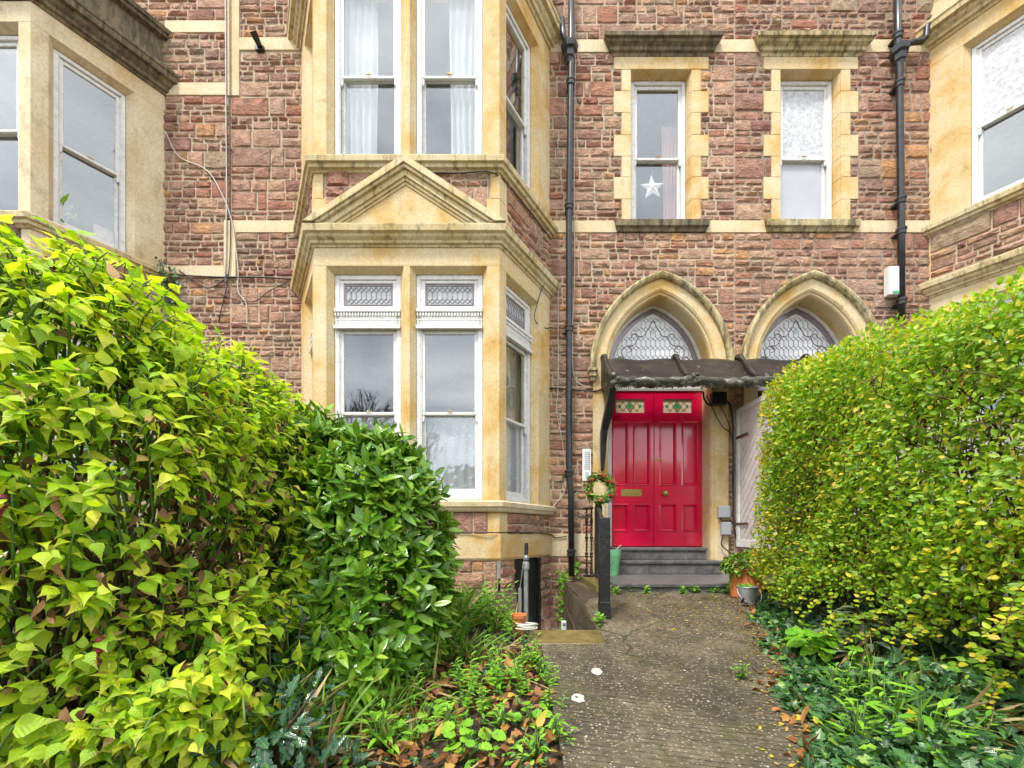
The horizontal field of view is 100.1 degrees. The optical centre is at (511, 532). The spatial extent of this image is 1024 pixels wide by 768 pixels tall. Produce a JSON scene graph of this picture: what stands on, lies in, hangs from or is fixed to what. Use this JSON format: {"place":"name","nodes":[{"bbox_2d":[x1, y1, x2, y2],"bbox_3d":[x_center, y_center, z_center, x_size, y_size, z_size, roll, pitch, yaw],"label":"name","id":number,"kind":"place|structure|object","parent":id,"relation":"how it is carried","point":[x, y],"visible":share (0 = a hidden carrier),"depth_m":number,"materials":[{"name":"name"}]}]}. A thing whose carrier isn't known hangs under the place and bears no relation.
{"place":"outdoors","nodes":[
{"label":"outdoors","id":0,"kind":"place"},
{"bbox_2d":[7,579,1023,767],"bbox_3d":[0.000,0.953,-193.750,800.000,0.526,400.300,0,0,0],"label":"ground","id":1,"kind":"structure","parent":0,"point":[584,594],"depth_m":2.29,"materials":[{"name":"soil"}]},
{"bbox_2d":[0,0,230,585],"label":"terraced house","id":2,"kind":"structure","parent":1,"relation":"on","point":[98,98],"depth_m":6.04,"materials":[{"name":"stone"}]},
{"bbox_2d":[0,36,17,137],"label":"sash window","id":3,"kind":"structure","parent":2,"relation":"in","point":[6,42],"depth_m":5.12,"materials":[{"name":"white paint"}]},
{"bbox_2d":[60,194,77,222],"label":"window plant","id":4,"kind":"object","parent":2,"relation":"on","point":[63,200],"depth_m":5.46,"materials":[{"name":"white plant"}]},
{"bbox_2d":[53,48,125,252],"bbox_3d":[-5.449,-4.820,5.538,0.130,2.170,0.684,0,0,32],"label":"sash window","id":5,"kind":"structure","parent":2,"relation":"in","point":[60,61],"depth_m":5.52,"materials":[{"name":"white paint"}]},
{"bbox_2d":[93,224,113,243],"bbox_3d":[-5.431,-3.950,5.740,0.015,0.220,0.250,0,0,32],"label":"card sheet","id":6,"kind":"object","parent":2,"relation":"on","point":[103,233],"visible":0.57,"depth_m":5.71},
{"bbox_2d":[162,266,181,321],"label":"creeper","id":7,"kind":"object","parent":2,"relation":"attached to","point":[173,281],"visible":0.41,"depth_m":6.04,"materials":[{"name":"green plant"}]},
{"bbox_2d":[165,131,247,327],"bbox_3d":[-4.325,-4.288,6.065,1.176,2.782,0.016,0,0,0],"label":"wall cable","id":8,"kind":"object","parent":2,"relation":"attached to","point":[232,227],"depth_m":6.06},
{"bbox_2d":[218,0,230,322],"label":"wall cable","id":9,"kind":"object","parent":2,"relation":"attached to","point":[230,158],"depth_m":6.06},
{"bbox_2d":[225,0,226,281],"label":"wall cable","id":10,"kind":"object","parent":2,"relation":"attached to","point":[226,141],"depth_m":6.06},
{"bbox_2d":[0,214,359,767],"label":"lime shrub","id":11,"kind":"object","parent":1,"relation":"on","point":[70,575],"visible":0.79,"depth_m":1.60,"materials":[{"name":"green plant"}]},
{"bbox_2d":[189,669,381,767],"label":"spiny shrub","id":12,"kind":"object","parent":1,"relation":"on","point":[261,759],"visible":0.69,"depth_m":1.68,"materials":[{"name":"green plant"}]},
{"bbox_2d":[240,598,346,761],"bbox_3d":[-1.101,0.710,2.034,0.588,0.767,0.501,0,0,39],"label":"spiny shrub","id":13,"kind":"object","parent":1,"relation":"on","point":[302,621],"visible":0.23,"depth_m":2.02,"materials":[{"name":"green plant"}]},
{"bbox_2d":[239,399,464,726],"bbox_3d":[-1.098,0.070,2.780,1.568,2.020,1.538,0,0,0],"label":"laurel bush","id":14,"kind":"object","parent":1,"relation":"on","point":[394,480],"visible":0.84,"depth_m":2.50,"materials":[{"name":"green plant"}]},
{"bbox_2d":[357,698,418,762],"bbox_3d":[-0.568,0.897,1.999,0.319,0.253,0.356,0,0,-21],"label":"leafy weed","id":15,"kind":"object","parent":1,"relation":"on","point":[382,715],"visible":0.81,"depth_m":1.96,"materials":[{"name":"green plant"}]},
{"bbox_2d":[250,627,548,767],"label":"ground cover","id":16,"kind":"object","parent":1,"relation":"on","point":[469,761],"visible":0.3,"depth_m":2.19,"materials":[{"name":"green plant"}]},
{"bbox_2d":[515,622,537,629],"bbox_3d":[0.115,0.731,3.350,0.182,0.059,0.111,0,0,0],"label":"rope coil","id":17,"kind":"object","parent":16,"relation":"on","point":[528,626],"visible":1,"depth_m":3.31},
{"bbox_2d":[381,712,428,740],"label":"round leaved plant","id":18,"kind":"object","parent":1,"relation":"on","point":[423,728],"visible":0.69,"depth_m":2.01,"materials":[{"name":"green plant"}]},
{"bbox_2d":[400,663,424,703],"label":"leafy weed","id":19,"kind":"object","parent":1,"relation":"on","point":[416,689],"visible":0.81,"depth_m":2.37,"materials":[{"name":"green plant"}]},
{"bbox_2d":[425,697,450,713],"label":"round leaved plant","id":20,"kind":"object","parent":1,"relation":"on","point":[435,707],"visible":0.66,"depth_m":2.21,"materials":[{"name":"green plant"}]},
{"bbox_2d":[425,702,465,745],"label":"leafy weed","id":21,"kind":"object","parent":1,"relation":"on","point":[449,717],"visible":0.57,"depth_m":2.08,"materials":[{"name":"green plant"}]},
{"bbox_2d":[447,676,475,711],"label":"leafy weed","id":22,"kind":"object","parent":1,"relation":"on","point":[465,700],"visible":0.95,"depth_m":2.31,"materials":[{"name":"green plant"}]},
{"bbox_2d":[450,651,484,698],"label":"leafy weed","id":23,"kind":"object","parent":1,"relation":"on","point":[472,682],"visible":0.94,"depth_m":2.46,"materials":[{"name":"green plant"}]},
{"bbox_2d":[447,730,492,764],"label":"round leaved plant","id":24,"kind":"object","parent":1,"relation":"on","point":[483,746],"visible":0.98,"depth_m":1.87,"materials":[{"name":"green plant"}]},
{"bbox_2d":[441,710,505,743],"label":"round leaved plant","id":25,"kind":"object","parent":1,"relation":"on","point":[447,731],"visible":0.8,"depth_m":1.96,"materials":[{"name":"green plant"}]},
{"bbox_2d":[224,0,734,631],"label":"terraced house","id":26,"kind":"structure","parent":1,"relation":"on","point":[408,294],"depth_m":6.07,"materials":[{"name":"stone"}]},
{"bbox_2d":[171,273,290,279],"bbox_3d":[-3.983,-3.621,6.065,1.776,0.091,0.020,0,0,0],"label":"wall cable","id":27,"kind":"object","parent":26,"relation":"attached to","point":[233,276],"depth_m":6.06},
{"bbox_2d":[250,30,264,51],"bbox_3d":[-3.574,-6.900,6.000,0.129,0.170,0.180,0,0,0],"label":"overflow pipe stub","id":28,"kind":"object","parent":26,"relation":"attached to","point":[259,47],"visible":1,"depth_m":6.01,"materials":[{"name":"black metal"}]},
{"bbox_2d":[345,0,377,153],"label":"curtain","id":29,"kind":"object","parent":26,"relation":"hanging from","point":[361,37],"visible":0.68,"depth_m":5.25,"materials":[{"name":"white fabric"}]},
{"bbox_2d":[333,275,400,441],"bbox_3d":[-1.712,-1.721,5.130,0.784,2.668,0.155,0,0,0],"label":"sash window","id":30,"kind":"structure","parent":26,"relation":"in","point":[364,304],"depth_m":5.11,"materials":[{"name":"white paint"}]},
{"bbox_2d":[335,0,400,153],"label":"sash window","id":31,"kind":"structure","parent":26,"relation":"in","point":[341,80],"depth_m":5.11,"materials":[{"name":"white paint"}]},
{"bbox_2d":[346,417,393,473],"bbox_3d":[-1.717,-0.904,5.217,0.764,0.992,0.030,0,0,0],"label":"net curtain","id":32,"kind":"object","parent":26,"relation":"attached to","point":[371,420],"visible":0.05,"depth_m":5.22,"materials":[{"name":"white fabric"}]},
{"bbox_2d":[416,275,482,499],"bbox_3d":[-0.742,-1.721,5.130,0.784,2.668,0.155,0,0,0],"label":"sash window","id":33,"kind":"structure","parent":26,"relation":"in","point":[446,304],"depth_m":5.11,"materials":[{"name":"white paint"}]},
{"bbox_2d":[417,0,482,153],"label":"sash window","id":34,"kind":"structure","parent":26,"relation":"in","point":[477,80],"depth_m":5.11,"materials":[{"name":"white paint"}]},
{"bbox_2d":[426,417,474,488],"bbox_3d":[-0.737,-0.904,5.217,0.764,0.992,0.029,0,0,0],"label":"net curtain","id":35,"kind":"object","parent":26,"relation":"attached to","point":[450,445],"visible":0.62,"depth_m":5.22,"materials":[{"name":"white fabric"}]},
{"bbox_2d":[449,0,474,153],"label":"curtain","id":36,"kind":"object","parent":26,"relation":"hanging from","point":[462,33],"visible":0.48,"depth_m":5.25,"materials":[{"name":"white fabric"}]},
{"bbox_2d":[433,170,551,239],"bbox_3d":[-0.081,-4.155,5.332,1.886,0.043,0.465,0,0,-35],"label":"wall cable","id":37,"kind":"object","parent":26,"relation":"attached to","point":[502,179],"depth_m":4.97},
{"bbox_2d":[506,347,517,421],"bbox_3d":[-0.102,-1.944,5.600,0.048,1.012,0.684,0,0,32],"label":"curtain","id":38,"kind":"object","parent":26,"relation":"hanging from","point":[511,389],"visible":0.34,"depth_m":5.74,"materials":[{"name":"beige fabric"}]},
{"bbox_2d":[506,423,519,492],"bbox_3d":[-0.047,-0.914,5.566,0.039,1.012,0.684,0,0,32],"label":"net curtain","id":39,"kind":"object","parent":26,"relation":"attached to","point":[512,458],"visible":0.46,"depth_m":5.68,"materials":[{"name":"white fabric"}]},
{"bbox_2d":[506,4,529,188],"bbox_3d":[0.024,-5.460,5.538,0.130,2.170,0.684,0,0,32],"label":"sash window","id":40,"kind":"structure","parent":26,"relation":"in","point":[523,123],"depth_m":5.76,"materials":[{"name":"white paint"}]},
{"bbox_2d":[506,286,532,503],"bbox_3d":[0.035,-1.721,5.531,0.155,2.668,0.684,0,0,32],"label":"sash window","id":41,"kind":"structure","parent":26,"relation":"in","point":[518,337],"depth_m":5.74,"materials":[{"name":"white paint"}]},
{"bbox_2d":[514,557,540,631],"bbox_3d":[0.162,1.478,5.593,0.135,2.285,0.670,0,0,32],"label":"basement door","id":42,"kind":"structure","parent":26,"relation":"in","point":[534,572],"depth_m":5.73,"materials":[{"name":"black metal"}]},
{"bbox_2d":[553,289,565,506],"bbox_3d":[0.673,-1.919,6.065,0.199,3.259,0.011,0,0,0],"label":"wall cable","id":43,"kind":"object","parent":26,"relation":"attached to","point":[557,391],"depth_m":6.06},
{"bbox_2d":[555,570,568,628],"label":"creeper","id":44,"kind":"object","parent":26,"relation":"attached to","point":[561,580],"visible":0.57,"depth_m":6.01,"materials":[{"name":"green plant"}]},
{"bbox_2d":[560,0,577,575],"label":"downpipe","id":45,"kind":"object","parent":26,"relation":"attached to","point":[569,47],"visible":1,"depth_m":5.94,"materials":[{"name":"metal"}]},
{"bbox_2d":[572,54,591,388],"bbox_3d":[0.989,-4.465,6.065,0.290,4.867,0.011,0,0,0],"label":"wall cable","id":46,"kind":"object","parent":26,"relation":"attached to","point":[574,226],"depth_m":6.06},
{"bbox_2d":[582,449,590,480],"bbox_3d":[1.053,-0.951,6.052,0.122,0.453,0.036,0,0,0],"label":"intercom panel","id":47,"kind":"object","parent":26,"relation":"attached to","point":[586,462],"visible":0.96,"depth_m":6.04,"materials":[{"name":"white plastic"}]},
{"bbox_2d":[581,471,617,505],"bbox_3d":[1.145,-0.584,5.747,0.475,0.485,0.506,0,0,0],"label":"wreath","id":48,"kind":"object","parent":26,"relation":"hanging from","point":[605,480],"visible":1,"depth_m":5.55,"materials":[{"name":"green plant"}]},
{"bbox_2d":[612,391,653,545],"bbox_3d":[1.798,-0.949,6.405,0.632,2.308,0.059,0,0,0],"label":"door leaf","id":49,"kind":"structure","parent":26,"relation":"in","point":[633,411],"depth_m":6.39,"materials":[{"name":"red paint"}]},
{"bbox_2d":[640,175,662,197],"bbox_3d":[2.062,-5.192,6.320,0.361,0.536,0.070,0,0,0],"label":"hanging star","id":50,"kind":"object","parent":26,"relation":"hanging from","point":[651,186],"visible":1,"depth_m":6.31,"materials":[{"name":"white"}]},
{"bbox_2d":[631,81,684,218],"bbox_3d":[2.120,-5.496,6.265,0.792,2.098,0.130,0,0,0],"label":"sash window","id":51,"kind":"structure","parent":26,"relation":"in","point":[636,86],"depth_m":6.23,"materials":[{"name":"white paint"}]},
{"bbox_2d":[662,126,676,218],"bbox_3d":[2.370,-5.144,6.441,0.244,1.912,0.052,0,0,0],"label":"curtain","id":52,"kind":"object","parent":26,"relation":"hanging from","point":[669,141],"visible":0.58,"depth_m":6.44,"materials":[{"name":"white fabric"}]},
{"bbox_2d":[654,391,701,545],"bbox_3d":[2.477,-0.949,6.372,0.711,2.308,0.127,0,0,0],"label":"door leaf","id":53,"kind":"structure","parent":26,"relation":"in","point":[677,414],"depth_m":6.39,"materials":[{"name":"red paint"}]},
{"bbox_2d":[710,392,726,405],"bbox_3d":[2.882,-1.865,5.990,0.204,0.178,0.100,0,0,0],"label":"junction box","id":54,"kind":"object","parent":26,"relation":"attached to","point":[718,398],"visible":1,"depth_m":5.94,"materials":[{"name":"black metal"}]},
{"bbox_2d":[717,506,729,517],"bbox_3d":[2.973,-0.291,6.020,0.167,0.167,0.060,0,0,0],"label":"meter box","id":55,"kind":"object","parent":26,"relation":"attached to","point":[723,511],"visible":1,"depth_m":5.99,"materials":[{"name":"grey plastic"}]},
{"bbox_2d":[720,522,730,534],"bbox_3d":[3.002,-0.054,6.020,0.135,0.181,0.060,0,0,0],"label":"meter box","id":56,"kind":"object","parent":26,"relation":"attached to","point":[725,528],"visible":1,"depth_m":5.99,"materials":[{"name":"grey plastic"}]},
{"bbox_2d":[702,391,759,549],"bbox_3d":[3.142,-0.854,6.000,0.954,2.234,0.025,0,0,0],"label":"wall cable","id":57,"kind":"object","parent":26,"relation":"attached to","point":[732,417],"depth_m":5.99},
{"bbox_2d":[600,353,898,470],"bbox_3d":[3.185,-1.685,5.679,3.934,1.646,0.831,0,0,0],"label":"porch canopy","id":58,"kind":"object","parent":26,"relation":"attached to","point":[739,371],"visible":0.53,"depth_m":5.71,"materials":[{"name":"black metal"}]},
{"bbox_2d":[736,390,776,548],"bbox_3d":[3.155,-0.760,5.570,0.051,1.920,0.860,0,0,0],"label":"boarded door","id":59,"kind":"structure","parent":26,"relation":"attached to","point":[747,452],"depth_m":5.71,"materials":[{"name":"white paint"}]},
{"bbox_2d":[463,587,496,631],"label":"leafy weed","id":60,"kind":"object","parent":1,"relation":"on","point":[479,597],"visible":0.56,"depth_m":3.60,"materials":[{"name":"green plant"}]},
{"bbox_2d":[474,677,491,719],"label":"leafy weed","id":61,"kind":"object","parent":1,"relation":"on","point":[481,706],"visible":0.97,"depth_m":2.25,"materials":[{"name":"green plant"}]},
{"bbox_2d":[478,634,516,695],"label":"leafy weed","id":62,"kind":"object","parent":1,"relation":"on","point":[496,682],"visible":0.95,"depth_m":2.53,"materials":[{"name":"green plant"}]},
{"bbox_2d":[480,580,517,621],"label":"leafy weed","id":63,"kind":"object","parent":1,"relation":"on","point":[496,607],"visible":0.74,"depth_m":3.76,"materials":[{"name":"green plant"}]},
{"bbox_2d":[481,698,518,731],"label":"leafy weed","id":64,"kind":"object","parent":1,"relation":"on","point":[500,718],"visible":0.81,"depth_m":2.13,"materials":[{"name":"green plant"}]},
{"bbox_2d":[495,649,525,685],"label":"leafy weed","id":65,"kind":"object","parent":1,"relation":"on","point":[514,670],"visible":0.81,"depth_m":2.60,"materials":[{"name":"green plant"}]},
{"bbox_2d":[0,577,1023,767],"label":"grass","id":66,"kind":"structure","parent":1,"relation":"on","point":[464,622],"depth_m":2.05,"materials":[{"name":"plant"}]},
{"bbox_2d":[511,613,526,635],"bbox_3d":[0.056,0.734,3.420,0.128,0.166,0.126,0,0,0],"label":"flowerpot","id":67,"kind":"object","parent":1,"relation":"on","point":[521,618],"visible":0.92,"depth_m":3.38,"materials":[{"name":"ceramic"}]},
{"bbox_2d":[511,661,533,697],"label":"leafy weed","id":68,"kind":"object","parent":1,"relation":"on","point":[521,688],"visible":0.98,"depth_m":2.45,"materials":[{"name":"green plant"}]},
{"bbox_2d":[518,543,528,631],"bbox_3d":[0.093,0.617,3.567,0.113,1.063,0.053,0,0,37],"label":"pipe handrail","id":69,"kind":"object","parent":1,"relation":"on","point":[525,566],"visible":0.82,"depth_m":3.54,"materials":[{"name":"metal"}]},
{"bbox_2d":[507,725,551,765],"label":"leafy weed","id":70,"kind":"object","parent":1,"relation":"on","point":[536,753],"visible":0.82,"depth_m":1.90,"materials":[{"name":"green plant"}]},
{"bbox_2d":[518,632,545,668],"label":"leafy weed","id":71,"kind":"object","parent":1,"relation":"on","point":[530,653],"visible":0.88,"depth_m":2.83,"materials":[{"name":"green plant"}]},
{"bbox_2d":[513,701,551,725],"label":"round leaved plant","id":72,"kind":"object","parent":1,"relation":"on","point":[537,712],"visible":0.79,"depth_m":2.16,"materials":[{"name":"green plant"}]},
{"bbox_2d":[526,651,557,677],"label":"leafy weed","id":73,"kind":"object","parent":1,"relation":"on","point":[539,670],"visible":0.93,"depth_m":2.74,"materials":[{"name":"green plant"}]},
{"bbox_2d":[539,679,567,710],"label":"leafy weed","id":74,"kind":"object","parent":1,"relation":"on","point":[550,701],"visible":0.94,"depth_m":2.32,"materials":[{"name":"green plant"}]},
{"bbox_2d":[538,712,578,745],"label":"leafy weed","id":75,"kind":"object","parent":1,"relation":"on","point":[554,727],"visible":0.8,"depth_m":2.02,"materials":[{"name":"green plant"}]},
{"bbox_2d":[527,630,605,646],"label":"edge slab","id":76,"kind":"structure","parent":1,"relation":"on","point":[569,636],"depth_m":3.36,"materials":[{"name":"stone"}]},
{"bbox_2d":[297,597,853,767],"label":"fallen leaves","id":77,"kind":"object","parent":1,"relation":"on","point":[453,759],"visible":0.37,"depth_m":2.13,"materials":[{"name":"brown plant"}]},
{"bbox_2d":[563,581,639,643],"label":"area kerb","id":78,"kind":"structure","parent":1,"relation":"on","point":[614,629],"depth_m":4.13,"materials":[{"name":"concrete"}]},
{"bbox_2d":[593,547,797,591],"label":"stone steps","id":79,"kind":"structure","parent":1,"relation":"on","point":[665,569],"depth_m":5.84,"materials":[{"name":"stone"}]},
{"bbox_2d":[610,545,621,575],"bbox_3d":[1.345,0.368,5.739,0.236,0.404,0.235,0,0,0],"label":"tall green planter","id":80,"kind":"object","parent":79,"relation":"on","point":[616,553],"visible":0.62,"depth_m":5.66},
{"bbox_2d":[734,0,1023,572],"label":"terraced house","id":81,"kind":"structure","parent":1,"relation":"on","point":[815,197],"depth_m":6.08,"materials":[{"name":"stone"}]},
{"bbox_2d":[758,391,797,544],"bbox_3d":[3.943,-0.949,6.405,0.632,2.308,0.059,0,0,0],"label":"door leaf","id":82,"kind":"structure","parent":81,"relation":"in","point":[759,392],"depth_m":6.39,"materials":[{"name":"black wood"}]},
{"bbox_2d":[780,81,831,218],"bbox_3d":[4.245,-5.496,6.265,0.792,2.098,0.130,0,0,0],"label":"sash window","id":83,"kind":"structure","parent":81,"relation":"in","point":[805,106],"depth_m":6.26,"materials":[{"name":"white paint"}]},
{"bbox_2d":[798,392,844,545],"bbox_3d":[4.622,-0.949,6.405,0.711,2.308,0.059,0,0,0],"label":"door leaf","id":84,"kind":"structure","parent":81,"relation":"in","point":[843,392],"depth_m":6.39,"materials":[{"name":"black wood"}]},
{"bbox_2d":[884,266,899,297],"bbox_3d":[5.372,-3.515,6.017,0.236,0.399,0.106,0,0,0],"label":"alarm box","id":85,"kind":"object","parent":81,"relation":"attached to","point":[891,281],"visible":0.83,"depth_m":5.97,"materials":[{"name":"white plastic"}]},
{"bbox_2d":[888,0,930,324],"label":"downpipe","id":86,"kind":"object","parent":81,"relation":"attached to","point":[899,50],"visible":0.96,"depth_m":5.95,"materials":[{"name":"metal"}]},
{"bbox_2d":[972,14,1023,204],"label":"sash window","id":87,"kind":"structure","parent":81,"relation":"in","point":[998,61],"depth_m":5.65,"materials":[{"name":"white paint"}]},
{"bbox_2d":[745,561,1023,767],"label":"ivy","id":88,"kind":"object","parent":1,"relation":"on","point":[816,694],"visible":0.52,"depth_m":2.08,"materials":[{"name":"green plant"}]},
{"bbox_2d":[780,624,863,662],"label":"broad leaved plant","id":89,"kind":"object","parent":88,"relation":"on","point":[814,645],"visible":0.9,"depth_m":2.78,"materials":[{"name":"green plant"}]},
{"bbox_2d":[811,695,889,741],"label":"leafy weed","id":90,"kind":"object","parent":88,"relation":"on","point":[859,724],"visible":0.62,"depth_m":1.93,"materials":[{"name":"green plant"}]},
{"bbox_2d":[832,650,871,697],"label":"leafy weed","id":91,"kind":"object","parent":88,"relation":"on","point":[840,679],"visible":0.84,"depth_m":2.29,"materials":[{"name":"green plant"}]},
{"bbox_2d":[812,605,912,656],"bbox_3d":[2.160,0.635,2.681,0.510,0.352,0.583,0,0,38],"label":"sage plant","id":92,"kind":"object","parent":88,"relation":"on","point":[864,628],"visible":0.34,"depth_m":2.69,"materials":[{"name":"green plant"}]},
{"bbox_2d":[840,661,912,719],"bbox_3d":[1.726,0.781,2.041,0.244,0.306,0.203,0,0,14],"label":"leafy weed","id":93,"kind":"object","parent":88,"relation":"on","point":[874,695],"visible":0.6,"depth_m":2.06,"materials":[{"name":"green plant"}]},
{"bbox_2d":[865,683,1001,764],"bbox_3d":[1.706,0.772,1.760,0.432,0.300,0.339,0,0,43],"label":"strap leaved plant","id":94,"kind":"object","parent":88,"relation":"on","point":[919,716],"visible":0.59,"depth_m":1.80,"materials":[{"name":"green plant"}]},
{"bbox_2d":[894,603,991,657],"bbox_3d":[2.511,0.549,2.517,0.310,0.293,0.452,0,0,-33],"label":"sage plant","id":95,"kind":"object","parent":88,"relation":"on","point":[946,640],"visible":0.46,"depth_m":2.49,"materials":[{"name":"green plant"}]},
{"bbox_2d":[943,618,1023,687],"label":"strap leaved plant","id":96,"kind":"object","parent":88,"relation":"on","point":[980,640],"visible":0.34,"depth_m":2.13,"materials":[{"name":"green plant"}]},
{"bbox_2d":[954,671,1012,738],"bbox_3d":[2.092,0.781,1.935,0.308,0.330,0.225,0,0,-21],"label":"leafy weed","id":97,"kind":"object","parent":88,"relation":"on","point":[988,711],"visible":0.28,"depth_m":1.90,"materials":[{"name":"green plant"}]},
{"bbox_2d":[748,265,1023,746],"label":"privet hedge","id":98,"kind":"object","parent":1,"relation":"on","point":[924,378],"visible":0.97,"depth_m":2.43,"materials":[{"name":"green plant"}]},
{"bbox_2d":[848,412,1023,623],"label":"rendered wall","id":99,"kind":"structure","parent":1,"relation":"on","point":[976,452],"depth_m":3.75,"materials":[{"name":"white concrete"}]},
{"bbox_2d":[541,592,1021,767],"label":"path","id":100,"kind":"structure","parent":0,"point":[663,697],"depth_m":2.46,"materials":[{"name":"concrete"}]},
{"bbox_2d":[580,575,612,592],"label":"railing plinth","id":101,"kind":"structure","parent":100,"relation":"on","point":[591,583],"depth_m":5.36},
{"bbox_2d":[583,507,593,576],"bbox_3d":[1.030,0.130,5.800,0.140,0.940,0.060,0,0,0],"label":"twisted railing","id":102,"kind":"object","parent":101,"relation":"on","point":[586,574],"visible":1,"depth_m":5.79,"materials":[{"name":"black metal"}]},
{"bbox_2d":[594,502,610,618],"bbox_3d":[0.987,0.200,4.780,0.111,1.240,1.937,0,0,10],"label":"post","id":103,"kind":"object","parent":101,"relation":"on","point":[602,537],"visible":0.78,"depth_m":3.83,"materials":[{"name":"black paint"}]},
{"bbox_2d":[635,593,805,767],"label":"leaf litter","id":104,"kind":"object","parent":100,"relation":"on","point":[786,728],"visible":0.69,"depth_m":3.10,"materials":[{"name":"plant"}]},
{"bbox_2d":[730,660,750,679],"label":"sprouting weed","id":105,"kind":"object","parent":100,"relation":"on","point":[742,673],"visible":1,"depth_m":2.64,"materials":[{"name":"green plant"}]},
{"bbox_2d":[729,567,763,597],"bbox_3d":[2.500,0.533,4.580,0.344,0.309,0.344,0,0,0],"label":"terracotta pot","id":106,"kind":"object","parent":100,"relation":"on","point":[745,578],"visible":0.32,"depth_m":4.45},
{"bbox_2d":[719,548,772,586],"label":"potted plant","id":107,"kind":"object","parent":106,"relation":"in","point":[738,557],"visible":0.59,"depth_m":4.52,"materials":[{"name":"green plant"}]},
{"bbox_2d":[736,585,761,604],"bbox_3d":[2.360,0.629,4.290,0.233,0.183,0.217,0,0,0],"label":"zinc bucket","id":108,"kind":"object","parent":100,"relation":"on","point":[749,594],"visible":0.83,"depth_m":4.23,"materials":[{"name":"metal"}]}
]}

